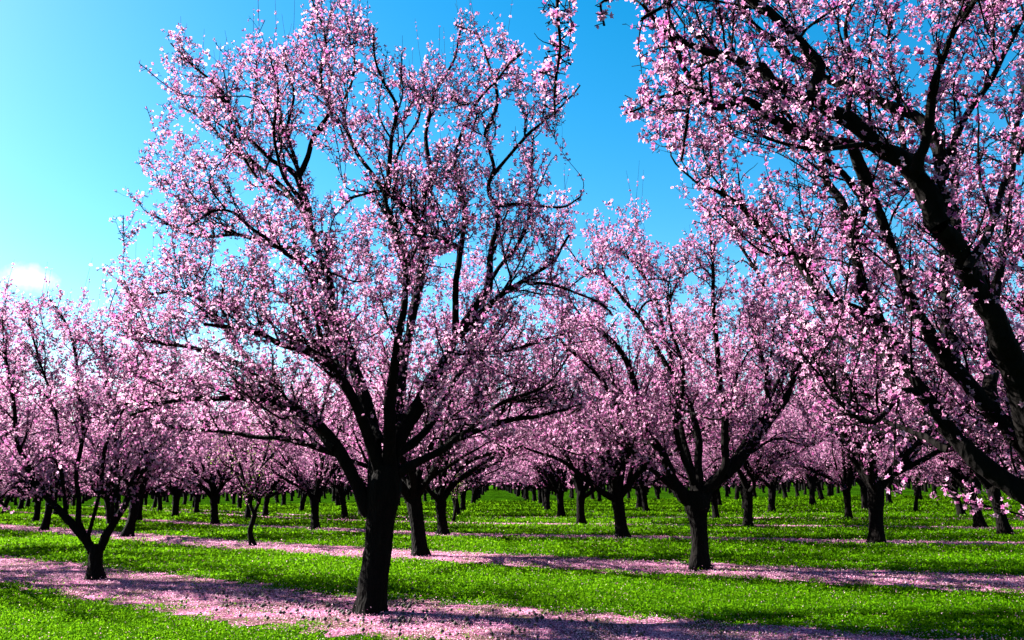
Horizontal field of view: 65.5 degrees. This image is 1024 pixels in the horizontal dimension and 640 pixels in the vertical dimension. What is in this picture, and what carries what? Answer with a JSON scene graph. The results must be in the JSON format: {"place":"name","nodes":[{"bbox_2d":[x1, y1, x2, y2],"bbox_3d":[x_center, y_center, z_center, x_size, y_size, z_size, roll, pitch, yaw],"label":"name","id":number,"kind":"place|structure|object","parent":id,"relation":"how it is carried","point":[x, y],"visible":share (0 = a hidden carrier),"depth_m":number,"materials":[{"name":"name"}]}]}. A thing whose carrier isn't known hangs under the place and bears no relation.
{"place":"outdoors","nodes":[
{"label":"outdoors","id":0,"kind":"place"},
{"bbox_2d":[0,556,976,639],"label":"soil strip","id":1,"kind":"object","parent":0,"point":[254,621],"visible":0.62,"depth_m":10.02,"materials":[{"name":"pink plant"}]},
{"bbox_2d":[0,310,73,490],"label":"almond tree","id":2,"kind":"object","parent":1,"relation":"on","point":[7,450],"visible":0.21,"depth_m":24.83,"materials":[{"name":"pink plant"}]},
{"bbox_2d":[0,236,218,579],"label":"almond tree","id":3,"kind":"object","parent":1,"relation":"on","point":[58,460],"visible":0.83,"depth_m":14.73,"materials":[{"name":"pink plant"}]},
{"bbox_2d":[93,0,622,615],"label":"almond tree","id":4,"kind":"object","parent":1,"relation":"on","point":[377,498],"visible":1,"depth_m":10.48,"materials":[{"name":"pink plant"}]},
{"bbox_2d":[102,585,792,639],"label":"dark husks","id":5,"kind":"object","parent":1,"relation":"on","point":[399,619],"visible":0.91,"depth_m":9.99},
{"bbox_2d":[0,482,1023,639],"bbox_3d":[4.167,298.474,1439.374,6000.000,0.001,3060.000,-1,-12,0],"label":"ground","id":6,"kind":"structure","parent":0,"point":[492,494],"depth_m":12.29,"materials":[{"name":"green plant"}]},
{"bbox_2d":[0,398,30,496],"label":"almond tree","id":7,"kind":"object","parent":6,"relation":"on","point":[4,478],"visible":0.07,"depth_m":34.93,"materials":[{"name":"pink plant"}]},
{"bbox_2d":[1,435,38,512],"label":"almond tree","id":8,"kind":"object","parent":6,"relation":"on","point":[9,498],"visible":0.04,"depth_m":55.92,"materials":[{"name":"pink plant"}]},
{"bbox_2d":[17,438,31,508],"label":"almond tree","id":9,"kind":"object","parent":6,"relation":"on","point":[21,504],"visible":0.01,"depth_m":66.83,"materials":[{"name":"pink plant"}]},
{"bbox_2d":[0,392,53,484],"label":"almond tree","id":10,"kind":"object","parent":6,"relation":"on","point":[25,428],"visible":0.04,"depth_m":45.91,"materials":[{"name":"pink plant"}]},
{"bbox_2d":[25,489,30,506],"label":"almond tree","id":11,"kind":"object","parent":6,"relation":"on","point":[28,502],"visible":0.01,"depth_m":78.03,"materials":[{"name":"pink plant"}]},
{"bbox_2d":[0,276,90,450],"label":"almond tree","id":12,"kind":"object","parent":6,"relation":"on","point":[1,372],"visible":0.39,"depth_m":18.90,"materials":[{"name":"pink plant"}]},
{"bbox_2d":[0,399,93,521],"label":"almond tree","id":13,"kind":"object","parent":6,"relation":"on","point":[37,505],"visible":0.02,"depth_m":40.22,"materials":[{"name":"pink plant"}]},
{"bbox_2d":[71,488,84,505],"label":"almond tree","id":14,"kind":"object","parent":6,"relation":"on","point":[73,500],"visible":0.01,"depth_m":74.61,"materials":[{"name":"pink plant"}]},
{"bbox_2d":[9,347,205,523],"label":"almond tree","id":15,"kind":"object","parent":6,"relation":"on","point":[105,497],"visible":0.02,"depth_m":36.55,"materials":[{"name":"pink plant"}]},
{"bbox_2d":[182,478,186,504],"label":"almond tree","id":16,"kind":"object","parent":6,"relation":"on","point":[184,497],"depth_m":74.53,"materials":[{"name":"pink plant"}]},
{"bbox_2d":[129,385,246,516],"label":"almond tree","id":17,"kind":"object","parent":6,"relation":"on","point":[176,493],"visible":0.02,"depth_m":45.15,"materials":[{"name":"pink plant"}]},
{"bbox_2d":[186,460,207,507],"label":"almond tree","id":18,"kind":"object","parent":6,"relation":"on","point":[193,503],"depth_m":63.17,"materials":[{"name":"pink plant"}]},
{"bbox_2d":[223,485,229,500],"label":"almond tree","id":19,"kind":"object","parent":6,"relation":"on","point":[227,496],"visible":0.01,"depth_m":101.00,"materials":[{"name":"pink plant"}]},
{"bbox_2d":[205,421,275,507],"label":"almond tree","id":20,"kind":"object","parent":6,"relation":"on","point":[239,505],"visible":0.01,"depth_m":59.76,"materials":[{"name":"pink plant"}]},
{"bbox_2d":[184,401,314,518],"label":"almond tree","id":21,"kind":"object","parent":6,"relation":"on","point":[251,498],"visible":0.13,"depth_m":41.75,"materials":[{"name":"pink plant"}]},
{"bbox_2d":[227,445,271,504],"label":"almond tree","id":22,"kind":"object","parent":6,"relation":"on","point":[233,497],"depth_m":71.21,"materials":[{"name":"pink plant"}]},
{"bbox_2d":[270,482,279,502],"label":"almond tree","id":23,"kind":"object","parent":6,"relation":"on","point":[277,499],"visible":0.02,"depth_m":86.42,"materials":[{"name":"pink plant"}]},
{"bbox_2d":[245,433,307,505],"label":"almond tree","id":24,"kind":"object","parent":6,"relation":"on","point":[283,495],"visible":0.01,"depth_m":67.44,"materials":[{"name":"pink plant"}]},
{"bbox_2d":[284,483,296,500],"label":"almond tree","id":25,"kind":"object","parent":6,"relation":"on","point":[291,494],"visible":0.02,"depth_m":93.75,"materials":[{"name":"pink plant"}]},
{"bbox_2d":[245,426,336,510],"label":"almond tree","id":26,"kind":"object","parent":6,"relation":"on","point":[303,501],"visible":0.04,"depth_m":52.52,"materials":[{"name":"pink plant"}]},
{"bbox_2d":[304,416,354,505],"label":"almond tree","id":27,"kind":"object","parent":6,"relation":"on","point":[337,501],"depth_m":63.58,"materials":[{"name":"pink plant"}]},
{"bbox_2d":[279,385,381,518],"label":"almond tree","id":28,"kind":"object","parent":6,"relation":"on","point":[341,482],"visible":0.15,"depth_m":40.05,"materials":[{"name":"pink plant"}]},
{"bbox_2d":[328,485,335,500],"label":"almond tree","id":29,"kind":"object","parent":6,"relation":"on","point":[332,487],"visible":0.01,"depth_m":90.10,"materials":[{"name":"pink plant"}]},
{"bbox_2d":[292,378,426,514],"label":"almond tree","id":30,"kind":"object","parent":6,"relation":"on","point":[335,467],"visible":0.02,"depth_m":45.23,"materials":[{"name":"pink plant"}]},
{"bbox_2d":[423,475,431,500],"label":"almond tree","id":31,"kind":"object","parent":6,"relation":"on","point":[424,496],"visible":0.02,"depth_m":83.07,"materials":[{"name":"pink plant"}]},
{"bbox_2d":[418,401,509,510],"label":"almond tree","id":32,"kind":"object","parent":6,"relation":"on","point":[463,498],"visible":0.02,"depth_m":48.75,"materials":[{"name":"pink plant"}]},
{"bbox_2d":[430,434,503,505],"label":"almond tree","id":33,"kind":"object","parent":6,"relation":"on","point":[467,484],"visible":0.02,"depth_m":56.76,"materials":[{"name":"pink plant"}]},
{"bbox_2d":[411,376,526,515],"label":"almond tree","id":34,"kind":"object","parent":6,"relation":"on","point":[472,480],"visible":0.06,"depth_m":41.95,"materials":[{"name":"pink plant"}]},
{"bbox_2d":[4,477,982,500],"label":"orchard","id":35,"kind":"object","parent":6,"relation":"on","point":[507,486],"depth_m":154.61,"materials":[{"name":"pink plant"}]},
{"bbox_2d":[471,438,516,503],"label":"almond tree","id":36,"kind":"object","parent":6,"relation":"on","point":[476,488],"visible":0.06,"depth_m":63.92,"materials":[{"name":"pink plant"}]},
{"bbox_2d":[502,477,519,496],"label":"almond tree","id":37,"kind":"object","parent":6,"relation":"on","point":[517,491],"visible":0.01,"depth_m":105.88,"materials":[{"name":"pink plant"}]},
{"bbox_2d":[0,504,1023,639],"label":"fallen petals","id":38,"kind":"object","parent":6,"relation":"on","point":[1021,581],"visible":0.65,"depth_m":12.82,"materials":[{"name":"pink plant"}]},
{"bbox_2d":[504,473,523,496],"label":"almond tree","id":39,"kind":"object","parent":6,"relation":"on","point":[522,492],"visible":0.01,"depth_m":98.64,"materials":[{"name":"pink plant"}]},
{"bbox_2d":[500,468,528,499],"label":"almond tree","id":40,"kind":"object","parent":6,"relation":"on","point":[526,487],"visible":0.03,"depth_m":75.23,"materials":[{"name":"pink plant"}]},
{"bbox_2d":[508,426,536,500],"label":"almond tree","id":41,"kind":"object","parent":6,"relation":"on","point":[533,488],"visible":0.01,"depth_m":68.01,"materials":[{"name":"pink plant"}]},
{"bbox_2d":[484,376,585,509],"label":"almond tree","id":42,"kind":"object","parent":6,"relation":"on","point":[546,490],"visible":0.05,"depth_m":47.62,"materials":[{"name":"pink plant"}]},
{"bbox_2d":[501,444,568,503],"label":"almond tree","id":43,"kind":"object","parent":6,"relation":"on","point":[539,496],"visible":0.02,"depth_m":60.50,"materials":[{"name":"pink plant"}]},
{"bbox_2d":[500,444,590,506],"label":"almond tree","id":44,"kind":"object","parent":6,"relation":"on","point":[540,484],"visible":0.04,"depth_m":52.86,"materials":[{"name":"pink plant"}]},
{"bbox_2d":[565,482,573,497],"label":"almond tree","id":45,"kind":"object","parent":6,"relation":"on","point":[572,491],"visible":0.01,"depth_m":87.22,"materials":[{"name":"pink plant"}]},
{"bbox_2d":[553,467,607,499],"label":"almond tree","id":46,"kind":"object","parent":6,"relation":"on","point":[592,495],"depth_m":71.93,"materials":[{"name":"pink plant"}]},
{"bbox_2d":[570,438,605,501],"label":"almond tree","id":47,"kind":"object","parent":6,"relation":"on","point":[599,498],"depth_m":64.65,"materials":[{"name":"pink plant"}]},
{"bbox_2d":[597,382,703,507],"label":"almond tree","id":48,"kind":"object","parent":6,"relation":"on","point":[638,495],"depth_m":49.30,"materials":[{"name":"pink plant"}]},
{"bbox_2d":[593,387,714,510],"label":"almond tree","id":49,"kind":"object","parent":6,"relation":"on","point":[644,489],"visible":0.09,"depth_m":42.93,"materials":[{"name":"pink plant"}]},
{"bbox_2d":[648,461,684,499],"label":"almond tree","id":50,"kind":"object","parent":6,"relation":"on","point":[658,487],"depth_m":68.11,"materials":[{"name":"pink plant"}]},
{"bbox_2d":[659,426,705,487],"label":"almond tree","id":51,"kind":"object","parent":6,"relation":"on","point":[681,473],"visible":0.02,"depth_m":60.74,"materials":[{"name":"pink plant"}]},
{"bbox_2d":[670,413,754,504],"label":"almond tree","id":52,"kind":"object","parent":6,"relation":"on","point":[718,496],"visible":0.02,"depth_m":50.80,"materials":[{"name":"pink plant"}]},
{"bbox_2d":[652,360,789,517],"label":"almond tree","id":53,"kind":"object","parent":6,"relation":"on","point":[714,501],"visible":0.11,"depth_m":33.74,"materials":[{"name":"pink plant"}]},
{"bbox_2d":[706,419,742,499],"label":"almond tree","id":54,"kind":"object","parent":6,"relation":"on","point":[737,491],"depth_m":64.52,"materials":[{"name":"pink plant"}]},
{"bbox_2d":[725,480,731,496],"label":"almond tree","id":55,"kind":"object","parent":6,"relation":"on","point":[726,490],"visible":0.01,"depth_m":83.95,"materials":[{"name":"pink plant"}]},
{"bbox_2d":[669,413,796,508],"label":"almond tree","id":56,"kind":"object","parent":6,"relation":"on","point":[739,486],"visible":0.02,"depth_m":45.67,"materials":[{"name":"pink plant"}]},
{"bbox_2d":[702,377,831,511],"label":"almond tree","id":57,"kind":"object","parent":6,"relation":"on","point":[771,485],"visible":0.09,"depth_m":40.73,"materials":[{"name":"pink plant"}]},
{"bbox_2d":[719,414,820,500],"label":"almond tree","id":58,"kind":"object","parent":6,"relation":"on","point":[783,471],"depth_m":57.04,"materials":[{"name":"pink plant"}]},
{"bbox_2d":[534,0,1023,520],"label":"almond tree","id":59,"kind":"object","parent":6,"relation":"on","point":[968,264],"visible":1,"depth_m":5.47,"materials":[{"name":"pink plant"}]},
{"bbox_2d":[787,479,791,491],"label":"almond tree","id":60,"kind":"object","parent":6,"relation":"on","point":[788,486],"visible":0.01,"depth_m":110.57,"materials":[{"name":"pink plant"}]},
{"bbox_2d":[772,429,821,497],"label":"almond tree","id":61,"kind":"object","parent":6,"relation":"on","point":[783,488],"visible":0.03,"depth_m":68.45,"materials":[{"name":"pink plant"}]},
{"bbox_2d":[782,469,825,496],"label":"almond tree","id":62,"kind":"object","parent":6,"relation":"on","point":[795,482],"visible":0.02,"depth_m":80.29,"materials":[{"name":"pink plant"}]},
{"bbox_2d":[769,380,839,504],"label":"almond tree","id":63,"kind":"object","parent":6,"relation":"on","point":[811,483],"visible":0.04,"depth_m":49.71,"materials":[{"name":"pink plant"}]},
{"bbox_2d":[803,476,806,493],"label":"almond tree","id":64,"kind":"object","parent":6,"relation":"on","point":[805,490],"visible":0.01,"depth_m":91.43,"materials":[{"name":"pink plant"}]},
{"bbox_2d":[799,396,836,499],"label":"almond tree","id":65,"kind":"object","parent":6,"relation":"on","point":[820,492],"visible":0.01,"depth_m":61.25,"materials":[{"name":"pink plant"}]},
{"bbox_2d":[823,464,839,495],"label":"almond tree","id":66,"kind":"object","parent":6,"relation":"on","point":[828,483],"visible":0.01,"depth_m":72.30,"materials":[{"name":"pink plant"}]},
{"bbox_2d":[773,368,931,508],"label":"almond tree","id":67,"kind":"object","parent":6,"relation":"on","point":[863,492],"visible":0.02,"depth_m":42.05,"materials":[{"name":"pink plant"}]},
{"bbox_2d":[822,403,928,502],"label":"almond tree","id":68,"kind":"object","parent":6,"relation":"on","point":[888,495],"visible":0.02,"depth_m":51.63,"materials":[{"name":"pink plant"}]},
{"bbox_2d":[894,476,905,494],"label":"almond tree","id":69,"kind":"object","parent":6,"relation":"on","point":[898,480],"visible":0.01,"depth_m":80.46,"materials":[{"name":"pink plant"}]},
{"bbox_2d":[886,434,922,495],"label":"almond tree","id":70,"kind":"object","parent":6,"relation":"on","point":[914,486],"depth_m":68.50,"materials":[{"name":"pink plant"}]},
{"bbox_2d":[881,449,934,499],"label":"almond tree","id":71,"kind":"object","parent":6,"relation":"on","point":[920,493],"visible":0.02,"depth_m":57.30,"materials":[{"name":"pink plant"}]},
{"bbox_2d":[911,450,929,511],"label":"almond tree","id":72,"kind":"object","parent":6,"relation":"on","point":[915,506],"visible":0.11,"depth_m":38.25,"materials":[{"name":"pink plant"}]},
{"bbox_2d":[930,478,936,493],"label":"almond tree","id":73,"kind":"object","parent":6,"relation":"on","point":[933,487],"visible":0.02,"depth_m":84.34,"materials":[{"name":"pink plant"}]},
{"bbox_2d":[863,360,1006,515],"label":"almond tree","id":74,"kind":"object","parent":6,"relation":"on","point":[953,482],"visible":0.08,"depth_m":33.73,"materials":[{"name":"pink plant"}]},
{"bbox_2d":[855,289,1023,535],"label":"almond tree","id":75,"kind":"object","parent":6,"relation":"on","point":[1003,526],"visible":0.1,"depth_m":22.49,"materials":[{"name":"pink plant"}]},
{"bbox_2d":[0,524,1023,592],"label":"soil strip","id":76,"kind":"object","parent":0,"point":[881,572],"visible":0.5,"depth_m":15.28,"materials":[{"name":"pink plant"}]},
{"bbox_2d":[0,354,131,530],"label":"almond tree","id":77,"kind":"object","parent":76,"relation":"on","point":[45,524],"visible":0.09,"depth_m":32.93,"materials":[{"name":"pink plant"}]},
{"bbox_2d":[2,314,248,536],"bbox_3d":[-13.354,3.620,28.099,8.159,8.021,7.979,9,-15,-40],"label":"almond tree","id":78,"kind":"object","parent":76,"relation":"on","point":[130,524],"visible":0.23,"depth_m":27.68,"materials":[{"name":"pink plant"}]},
{"bbox_2d":[208,402,292,545],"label":"almond tree","id":79,"kind":"object","parent":76,"relation":"on","point":[256,487],"visible":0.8,"depth_m":22.65,"materials":[{"name":"pink plant"}]},
{"bbox_2d":[214,220,599,556],"bbox_3d":[-1.874,1.442,19.021,8.152,8.284,8.621,-3,-12,10],"label":"almond tree","id":80,"kind":"object","parent":76,"relation":"on","point":[414,488],"visible":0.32,"depth_m":18.62,"materials":[{"name":"pink plant"}]},
{"bbox_2d":[506,167,875,570],"bbox_3d":[3.700,0.458,15.557,7.795,8.638,6.506,-1,-12,0],"label":"almond tree","id":81,"kind":"object","parent":76,"relation":"on","point":[696,501],"visible":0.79,"depth_m":14.98,"materials":[{"name":"pink plant"}]},
{"bbox_2d":[822,107,1023,393],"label":"almond tree","id":82,"kind":"object","parent":76,"relation":"on","point":[1017,249],"visible":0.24,"depth_m":12.94,"materials":[{"name":"pink plant"}]},
{"bbox_2d":[0,0,1023,452],"label":"sky","id":83,"kind":"structure","parent":0,"point":[75,95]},
{"bbox_2d":[20,511,1023,546],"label":"soil strip","id":84,"kind":"object","parent":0,"point":[400,532],"visible":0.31,"depth_m":24.50,"materials":[{"name":"pink plant"}]},
{"bbox_2d":[18,419,93,514],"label":"almond tree","id":85,"kind":"object","parent":84,"relation":"on","point":[71,490],"visible":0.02,"depth_m":52.85,"materials":[{"name":"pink plant"}]},
{"bbox_2d":[66,416,150,516],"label":"almond tree","id":86,"kind":"object","parent":84,"relation":"on","point":[90,488],"visible":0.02,"depth_m":48.38,"materials":[{"name":"pink plant"}]},
{"bbox_2d":[71,391,208,520],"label":"almond tree","id":87,"kind":"object","parent":84,"relation":"on","point":[145,493],"visible":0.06,"depth_m":41.36,"materials":[{"name":"pink plant"}]},
{"bbox_2d":[136,356,308,524],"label":"almond tree","id":88,"kind":"object","parent":84,"relation":"on","point":[214,491],"visible":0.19,"depth_m":35.86,"materials":[{"name":"pink plant"}]},
{"bbox_2d":[210,346,382,528],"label":"almond tree","id":89,"kind":"object","parent":84,"relation":"on","point":[291,461],"visible":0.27,"depth_m":30.85,"materials":[{"name":"pink plant"}]},
{"bbox_2d":[317,302,566,534],"bbox_3d":[-1.946,3.005,26.852,8.761,8.366,9.205,-9,-14,35],"label":"almond tree","id":90,"kind":"object","parent":84,"relation":"on","point":[440,495],"visible":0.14,"depth_m":26.27,"materials":[{"name":"pink plant"}]},
{"bbox_2d":[475,269,759,537],"bbox_3d":[3.343,2.159,24.124,9.665,8.785,9.200,2,-12,-13],"label":"almond tree","id":91,"kind":"object","parent":84,"relation":"on","point":[615,476],"visible":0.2,"depth_m":23.70,"materials":[{"name":"pink plant"}]},
{"bbox_2d":[676,229,1023,543],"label":"almond tree","id":92,"kind":"object","parent":84,"relation":"on","point":[866,470],"visible":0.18,"depth_m":20.32,"materials":[{"name":"pink plant"}]},
{"bbox_2d":[98,506,970,519],"bbox_3d":[-10.339,12.101,50.065,91.822,0.001,11.455,-10,-15,37],"label":"soil strip","id":93,"kind":"object","parent":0,"point":[515,517],"visible":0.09,"depth_m":43.20,"materials":[{"name":"pink soil"}]},
{"bbox_2d":[122,465,196,508],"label":"almond tree","id":94,"kind":"object","parent":93,"relation":"on","point":[154,505],"depth_m":67.20,"materials":[{"name":"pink plant"}]},
{"bbox_2d":[479,364,629,516],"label":"almond tree","id":95,"kind":"object","parent":93,"relation":"on","point":[559,488],"visible":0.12,"depth_m":38.84,"materials":[{"name":"pink plant"}]},
{"bbox_2d":[760,371,922,517],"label":"almond tree","id":96,"kind":"object","parent":93,"relation":"on","point":[845,479],"visible":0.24,"depth_m":33.07,"materials":[{"name":"pink plant"}]},
{"bbox_2d":[100,507,1023,529],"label":"soil strip","id":97,"kind":"object","parent":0,"point":[651,524],"visible":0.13,"depth_m":29.29,"materials":[{"name":"pink plant"}]},
{"bbox_2d":[146,409,193,510],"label":"almond tree","id":98,"kind":"object","parent":97,"relation":"on","point":[159,498],"visible":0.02,"depth_m":56.05,"materials":[{"name":"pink plant"}]},
{"bbox_2d":[164,412,250,512],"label":"almond tree","id":99,"kind":"object","parent":97,"relation":"on","point":[196,504],"visible":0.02,"depth_m":52.67,"materials":[{"name":"pink plant"}]},
{"bbox_2d":[216,401,328,515],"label":"almond tree","id":100,"kind":"object","parent":97,"relation":"on","point":[268,497],"visible":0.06,"depth_m":45.95,"materials":[{"name":"pink plant"}]},
{"bbox_2d":[446,457,464,522],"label":"almond tree","id":101,"kind":"object","parent":97,"relation":"on","point":[456,502],"visible":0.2,"depth_m":34.67,"materials":[{"name":"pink plant"}]},
{"bbox_2d":[478,341,672,524],"bbox_3d":[3.045,4.093,32.466,8.761,8.366,9.205,7,-14,-33],"label":"almond tree","id":102,"kind":"object","parent":97,"relation":"on","point":[580,487],"visible":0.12,"depth_m":31.34,"materials":[{"name":"pink plant"}]},
{"bbox_2d":[655,327,837,526],"bbox_3d":[8.417,3.481,28.897,7.979,8.021,8.159,-7,-13,26],"label":"almond tree","id":103,"kind":"object","parent":97,"relation":"on","point":[770,462],"visible":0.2,"depth_m":28.27,"materials":[{"name":"pink plant"}]},
{"bbox_2d":[847,299,1020,527],"bbox_3d":[15.666,3.011,26.812,7.744,7.870,8.190,4,-13,-22],"label":"almond tree","id":104,"kind":"object","parent":97,"relation":"on","point":[977,517],"visible":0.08,"depth_m":26.20,"materials":[{"name":"pink plant"}]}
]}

